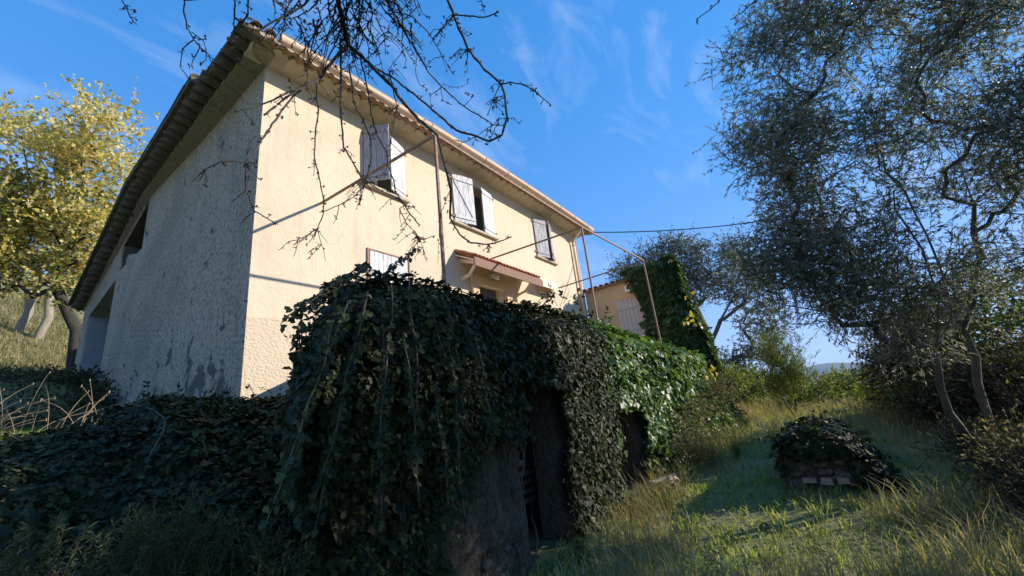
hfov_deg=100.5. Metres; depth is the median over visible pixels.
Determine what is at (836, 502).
fallen leaves
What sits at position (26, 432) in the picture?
grass
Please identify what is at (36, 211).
autumn tree
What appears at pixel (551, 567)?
broadleaf weeds
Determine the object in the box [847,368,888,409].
shrub
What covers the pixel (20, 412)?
dry stalks
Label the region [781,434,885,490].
ruined wall
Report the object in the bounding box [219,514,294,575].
weed
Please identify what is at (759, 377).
shrub
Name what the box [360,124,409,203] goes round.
window
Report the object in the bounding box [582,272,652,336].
annexe
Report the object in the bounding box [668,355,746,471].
shrub
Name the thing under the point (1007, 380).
shrub
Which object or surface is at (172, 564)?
weed
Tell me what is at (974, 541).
dry grass
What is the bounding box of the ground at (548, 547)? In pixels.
[0,273,1023,575]
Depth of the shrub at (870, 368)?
8.89 m
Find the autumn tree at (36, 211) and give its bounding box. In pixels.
[0,74,159,368]
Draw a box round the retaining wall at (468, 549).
[286,314,676,575]
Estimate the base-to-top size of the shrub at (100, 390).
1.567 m
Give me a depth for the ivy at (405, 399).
3.55 m
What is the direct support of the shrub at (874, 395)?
on the ground at (548, 547)
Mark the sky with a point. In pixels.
(616, 141)
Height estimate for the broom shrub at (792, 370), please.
2.682 m
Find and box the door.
[479,287,495,306]
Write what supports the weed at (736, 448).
on the ground at (548, 547)
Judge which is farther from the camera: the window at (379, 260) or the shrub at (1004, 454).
the window at (379, 260)
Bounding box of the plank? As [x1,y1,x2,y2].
[649,472,686,482]
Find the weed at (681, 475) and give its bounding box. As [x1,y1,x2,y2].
[671,465,691,483]
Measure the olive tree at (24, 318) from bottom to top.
5.742 m
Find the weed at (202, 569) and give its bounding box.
[170,501,248,575]
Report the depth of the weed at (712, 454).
8.30 m
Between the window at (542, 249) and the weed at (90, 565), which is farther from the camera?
the window at (542, 249)
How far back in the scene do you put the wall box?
14.11 m
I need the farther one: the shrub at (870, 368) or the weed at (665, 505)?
the shrub at (870, 368)
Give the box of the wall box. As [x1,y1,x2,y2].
[624,285,630,292]
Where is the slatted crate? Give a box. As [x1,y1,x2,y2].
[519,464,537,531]
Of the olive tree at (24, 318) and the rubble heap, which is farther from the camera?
the olive tree at (24, 318)
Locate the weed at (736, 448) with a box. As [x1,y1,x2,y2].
[726,438,743,457]
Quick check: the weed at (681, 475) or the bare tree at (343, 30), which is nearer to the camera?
the bare tree at (343, 30)
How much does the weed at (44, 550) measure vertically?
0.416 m
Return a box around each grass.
[0,290,80,379]
[0,423,84,446]
[567,393,1023,575]
[694,395,787,462]
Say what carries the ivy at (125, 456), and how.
on the ground at (548, 547)
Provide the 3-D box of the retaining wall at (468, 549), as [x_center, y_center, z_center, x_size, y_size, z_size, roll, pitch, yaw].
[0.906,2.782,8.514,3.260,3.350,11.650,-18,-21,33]
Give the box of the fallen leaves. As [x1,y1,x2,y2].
[531,409,1022,575]
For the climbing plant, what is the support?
attached to the ivy at (673, 372)
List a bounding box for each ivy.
[0,381,324,575]
[258,247,713,575]
[572,309,749,500]
[617,255,731,390]
[758,405,914,495]
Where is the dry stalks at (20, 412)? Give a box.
[0,371,54,433]
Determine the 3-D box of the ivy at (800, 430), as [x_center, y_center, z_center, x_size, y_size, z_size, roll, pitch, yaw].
[5.063,2.536,6.690,1.852,1.306,2.244,-18,-21,33]
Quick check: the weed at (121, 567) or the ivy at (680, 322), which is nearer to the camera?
the weed at (121, 567)
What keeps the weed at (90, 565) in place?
on the ground at (548, 547)
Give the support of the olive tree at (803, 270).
on the ground at (548, 547)
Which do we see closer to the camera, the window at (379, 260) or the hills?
the window at (379, 260)
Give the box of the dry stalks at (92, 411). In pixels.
[38,379,115,431]
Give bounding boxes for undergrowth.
[0,364,138,432]
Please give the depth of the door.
10.98 m
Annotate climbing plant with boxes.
[538,281,610,318]
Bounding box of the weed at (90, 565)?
[0,510,141,575]
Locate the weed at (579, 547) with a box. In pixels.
[560,535,589,560]
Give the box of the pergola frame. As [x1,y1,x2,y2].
[320,134,661,342]
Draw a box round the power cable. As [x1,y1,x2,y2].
[594,188,911,232]
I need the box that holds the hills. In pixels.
[747,362,876,397]
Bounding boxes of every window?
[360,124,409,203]
[367,247,409,282]
[449,173,498,240]
[531,217,558,265]
[616,297,646,336]
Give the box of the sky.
[0,0,1023,374]
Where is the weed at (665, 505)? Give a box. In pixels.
[649,492,676,508]
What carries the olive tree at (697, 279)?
on the ground at (548, 547)
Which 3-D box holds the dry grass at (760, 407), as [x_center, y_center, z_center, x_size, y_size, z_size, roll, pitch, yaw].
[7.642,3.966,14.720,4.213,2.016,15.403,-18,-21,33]
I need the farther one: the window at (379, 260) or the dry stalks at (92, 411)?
the window at (379, 260)
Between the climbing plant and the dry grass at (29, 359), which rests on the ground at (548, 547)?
the dry grass at (29, 359)
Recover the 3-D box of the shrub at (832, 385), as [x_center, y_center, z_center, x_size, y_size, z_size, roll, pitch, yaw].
[10.948,3.601,14.755,5.360,1.991,2.994,2,-19,-26]
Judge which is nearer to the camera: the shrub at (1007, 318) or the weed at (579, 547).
the weed at (579, 547)
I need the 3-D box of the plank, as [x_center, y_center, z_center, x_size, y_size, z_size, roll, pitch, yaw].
[2.747,3.309,7.462,0.949,0.051,0.120,6,-21,-35]
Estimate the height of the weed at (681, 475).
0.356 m
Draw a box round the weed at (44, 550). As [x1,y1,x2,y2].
[0,510,73,575]
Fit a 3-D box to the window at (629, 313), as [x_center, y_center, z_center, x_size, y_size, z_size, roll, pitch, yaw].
[3.944,0.984,13.882,1.150,1.350,0.155,-18,-21,33]
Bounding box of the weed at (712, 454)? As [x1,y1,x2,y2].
[702,440,724,465]
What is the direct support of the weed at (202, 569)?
on the ground at (548, 547)
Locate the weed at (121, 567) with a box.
[85,503,186,575]
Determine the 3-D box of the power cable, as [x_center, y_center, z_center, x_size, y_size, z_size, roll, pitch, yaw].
[8.914,-2.776,15.987,12.934,0.755,0.038,-6,-17,-1]
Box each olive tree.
[13,235,73,332]
[16,232,93,339]
[601,217,798,373]
[683,0,1023,463]
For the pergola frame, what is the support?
on the terrace
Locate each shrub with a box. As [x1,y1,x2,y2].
[52,364,120,414]
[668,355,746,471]
[710,352,771,406]
[740,358,784,398]
[744,323,819,417]
[769,361,867,407]
[843,296,982,420]
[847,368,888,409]
[852,365,996,429]
[866,261,1023,376]
[873,320,1023,432]
[909,402,1023,522]
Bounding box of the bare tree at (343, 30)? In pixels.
[119,0,757,261]
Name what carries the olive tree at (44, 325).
on the ground at (548, 547)
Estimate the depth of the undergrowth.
8.69 m
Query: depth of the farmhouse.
8.21 m
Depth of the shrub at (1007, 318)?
8.23 m
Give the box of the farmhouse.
[67,18,593,411]
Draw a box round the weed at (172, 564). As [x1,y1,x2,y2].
[117,478,226,575]
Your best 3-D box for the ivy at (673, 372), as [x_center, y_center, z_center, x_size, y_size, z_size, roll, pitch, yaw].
[3.644,2.527,9.645,2.141,3.628,7.287,-18,-21,33]
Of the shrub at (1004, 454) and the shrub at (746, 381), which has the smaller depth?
the shrub at (1004, 454)
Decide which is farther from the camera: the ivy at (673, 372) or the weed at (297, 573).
the ivy at (673, 372)
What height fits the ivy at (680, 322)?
4.444 m
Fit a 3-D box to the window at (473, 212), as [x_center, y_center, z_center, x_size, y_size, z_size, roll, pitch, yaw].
[-1.051,-2.071,11.122,0.530,1.393,1.732,-18,-21,33]
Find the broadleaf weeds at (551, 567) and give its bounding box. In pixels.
[534,410,1007,575]
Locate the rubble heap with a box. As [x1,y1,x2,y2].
[660,475,685,492]
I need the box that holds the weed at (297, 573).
[250,536,315,575]

